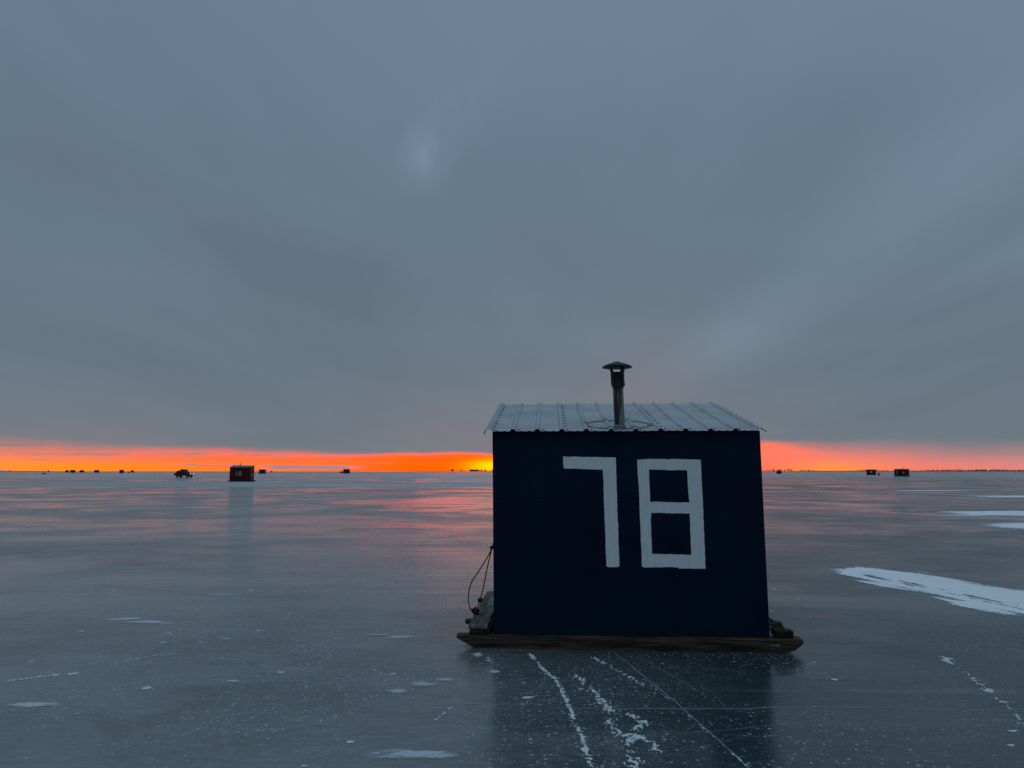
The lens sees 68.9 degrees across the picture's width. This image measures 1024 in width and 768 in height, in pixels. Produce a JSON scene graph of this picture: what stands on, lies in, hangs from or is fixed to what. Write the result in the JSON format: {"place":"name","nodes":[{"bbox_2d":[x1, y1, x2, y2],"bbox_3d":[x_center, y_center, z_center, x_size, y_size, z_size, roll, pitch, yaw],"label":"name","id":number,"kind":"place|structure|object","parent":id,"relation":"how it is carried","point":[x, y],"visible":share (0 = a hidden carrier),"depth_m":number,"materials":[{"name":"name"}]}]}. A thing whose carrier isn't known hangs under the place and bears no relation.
{"place":"outdoors","nodes":[
{"label":"outdoors","id":0,"kind":"place"},
{"bbox_2d":[0,471,1023,767],"bbox_3d":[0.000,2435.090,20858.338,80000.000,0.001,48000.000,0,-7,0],"label":"frozen lake","id":1,"kind":"structure","parent":0,"point":[350,557],"depth_m":6.98,"materials":[{"name":"grey ice"}]},
{"bbox_2d":[13,702,54,706],"bbox_3d":[-3.295,2.206,5.130,0.422,0.004,0.151,0,-7,0],"label":"snow patch","id":2,"kind":"object","parent":1,"relation":"on","point":[29,704],"visible":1,"depth_m":5.14,"materials":[{"name":"white snow"}]},
{"bbox_2d":[7,672,78,681],"bbox_3d":[-3.670,2.288,5.844,0.488,0.006,0.094,3,-7,-27],"label":"snow trail","id":3,"kind":"object","parent":1,"relation":"on","point":[75,673],"visible":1,"depth_m":5.84,"materials":[{"name":"white snow"}]},
{"bbox_2d":[105,617,138,619],"bbox_3d":[-4.258,2.553,8.111,0.507,0.005,0.170,2,-7,-15],"label":"snow patch","id":4,"kind":"object","parent":1,"relation":"on","point":[122,618],"visible":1,"depth_m":8.13,"materials":[{"name":"white snow"}]},
{"bbox_2d":[124,621,167,623],"bbox_3d":[-3.848,2.535,7.957,0.681,0.005,0.179,-1,-7,11],"label":"snow patch","id":5,"kind":"object","parent":1,"relation":"on","point":[146,621],"visible":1,"depth_m":7.96,"materials":[{"name":"white snow"}]},
{"bbox_2d":[174,469,193,477],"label":"pickup truck","id":6,"kind":"object","parent":1,"relation":"on","point":[183,472],"visible":1,"depth_m":184.98,"materials":[{"name":"black paint"}]},
{"bbox_2d":[228,463,255,481],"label":"fish hut","id":7,"kind":"object","parent":1,"relation":"on","point":[241,473],"visible":0.99,"depth_m":115.64,"materials":[{"name":"red paint"}]},
{"bbox_2d":[258,469,265,473],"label":"fish hut","id":8,"kind":"object","parent":1,"relation":"on","point":[262,471],"visible":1,"depth_m":485.60,"materials":[{"name":"red paint"}]},
{"bbox_2d":[388,689,404,692],"bbox_3d":[-0.841,2.243,5.457,0.192,0.005,0.145,2,-7,-18],"label":"snow patch","id":9,"kind":"object","parent":1,"relation":"on","point":[397,690],"visible":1,"depth_m":5.46,"materials":[{"name":"white snow"}]},
{"bbox_2d":[390,636,412,637],"bbox_3d":[-1.062,2.451,7.240,0.365,0.006,0.175,0,-7,0],"label":"snow patch","id":10,"kind":"object","parent":1,"relation":"on","point":[400,636],"visible":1,"depth_m":7.24,"materials":[{"name":"white snow"}]},
{"bbox_2d":[374,750,452,757],"bbox_3d":[-0.570,2.102,4.244,0.564,0.006,0.185,0,-7,0],"label":"snow patch","id":11,"kind":"object","parent":1,"relation":"on","point":[411,753],"visible":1,"depth_m":4.22,"materials":[{"name":"white snow"}]},
{"bbox_2d":[413,682,432,685],"bbox_3d":[-0.642,2.267,5.654,0.292,0.005,0.144,0,-7,0],"label":"snow patch","id":12,"kind":"object","parent":1,"relation":"on","point":[421,683],"visible":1,"depth_m":5.63,"materials":[{"name":"white snow"}]},
{"bbox_2d":[5,583,1016,765],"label":"snow flecks","id":13,"kind":"object","parent":1,"relation":"on","point":[527,697],"visible":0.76,"depth_m":5.93,"materials":[{"name":"white snow"}]},
{"bbox_2d":[4,585,1023,767],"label":"ice scratches","id":14,"kind":"object","parent":1,"relation":"on","point":[555,685],"visible":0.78,"depth_m":5.14,"materials":[{"name":"white ice"}]},
{"bbox_2d":[529,654,592,766],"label":"snow trail","id":15,"kind":"object","parent":1,"relation":"on","point":[585,748],"visible":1,"depth_m":5.01,"materials":[{"name":"white snow"}]},
{"bbox_2d":[569,675,644,767],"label":"snow trail","id":16,"kind":"object","parent":1,"relation":"on","point":[628,740],"visible":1,"depth_m":4.64,"materials":[{"name":"white snow"}]},
{"bbox_2d":[585,654,643,684],"bbox_3d":[0.830,2.316,6.083,0.086,0.006,1.023,2,-7,-20],"label":"snow trail","id":17,"kind":"object","parent":1,"relation":"on","point":[616,669],"visible":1,"depth_m":6.05,"materials":[{"name":"white snow"}]},
{"bbox_2d":[457,361,802,652],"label":"ice shanty","id":18,"kind":"structure","parent":1,"relation":"on","point":[619,524],"depth_m":6.87,"materials":[{"name":"blue paint"}]},
{"bbox_2d":[468,545,492,615],"bbox_3d":[-0.311,1.864,7.206,0.140,0.874,0.532,2,-7,-20],"label":"rope","id":19,"kind":"object","parent":18,"relation":"attached to","point":[474,610],"visible":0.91,"depth_m":7.25,"materials":[{"name":"fabric"}]},
{"bbox_2d":[625,713,662,752],"bbox_3d":[0.794,2.145,4.616,0.191,0.006,0.694,0,-7,4],"label":"snow trail","id":20,"kind":"object","parent":1,"relation":"on","point":[640,736],"visible":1,"depth_m":4.53,"materials":[{"name":"white snow"}]},
{"bbox_2d":[613,651,747,767],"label":"ice crack","id":21,"kind":"object","parent":1,"relation":"on","point":[683,709],"visible":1,"depth_m":4.99,"materials":[{"name":"white ice"}]},
{"bbox_2d":[442,704,1023,711],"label":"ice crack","id":22,"kind":"object","parent":1,"relation":"on","point":[750,708],"visible":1,"depth_m":5.06,"materials":[{"name":"white ice"}]},
{"bbox_2d":[866,469,875,474],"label":"fish hut","id":23,"kind":"object","parent":1,"relation":"on","point":[871,471],"visible":0.88,"depth_m":301.98,"materials":[{"name":"red paint"}]},
{"bbox_2d":[894,467,908,475],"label":"fish hut","id":24,"kind":"object","parent":1,"relation":"on","point":[901,472],"visible":0.87,"depth_m":231.44,"materials":[{"name":"red paint"}]},
{"bbox_2d":[832,566,1023,615],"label":"snow patch","id":25,"kind":"object","parent":1,"relation":"on","point":[1010,599],"visible":1,"depth_m":10.17,"materials":[{"name":"white snow"}]},
{"bbox_2d":[937,510,1023,515],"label":"snow patch","id":26,"kind":"object","parent":1,"relation":"on","point":[991,513],"visible":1,"depth_m":28.12,"materials":[{"name":"white snow"}]},
{"bbox_2d":[940,656,1023,724],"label":"snow trail","id":27,"kind":"object","parent":1,"relation":"on","point":[986,690],"visible":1,"depth_m":5.51,"materials":[{"name":"white snow"}]},
{"bbox_2d":[971,495,1023,497],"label":"snow patch","id":28,"kind":"object","parent":1,"relation":"on","point":[1017,496],"visible":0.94,"depth_m":46.70,"materials":[{"name":"white snow"}]},
{"bbox_2d":[978,522,1023,528],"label":"snow patch","id":29,"kind":"object","parent":1,"relation":"on","point":[1013,525],"visible":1,"depth_m":21.98,"materials":[{"name":"white snow"}]},
{"bbox_2d":[0,0,1023,470],"label":"sky","id":30,"kind":"structure","parent":0,"point":[270,235],"materials":[{"name":"grey"}]},
{"bbox_2d":[885,490,976,490],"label":"snow patch","id":31,"kind":"object","parent":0,"point":[930,490],"visible":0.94,"depth_m":61.20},
{"bbox_3d":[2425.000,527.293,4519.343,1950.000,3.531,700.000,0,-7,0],"label":"far shore","id":32,"kind":"structure","parent":0,"visible":0},
{"bbox_2d":[766,469,1023,470],"bbox_3d":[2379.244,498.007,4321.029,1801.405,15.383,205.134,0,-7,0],"label":"treeline","id":33,"kind":"object","parent":32,"relation":"on","point":[928,470],"visible":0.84,"depth_m":4307.99,"materials":[{"name":"black plant"}]},
{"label":"far shore","id":34,"kind":"structure","parent":0,"visible":0},
{"bbox_2d":[451,469,492,470],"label":"treeline","id":35,"kind":"object","parent":34,"relation":"on","point":[473,470],"visible":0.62,"depth_m":4688.34,"materials":[{"name":"black plant"}]}
]}

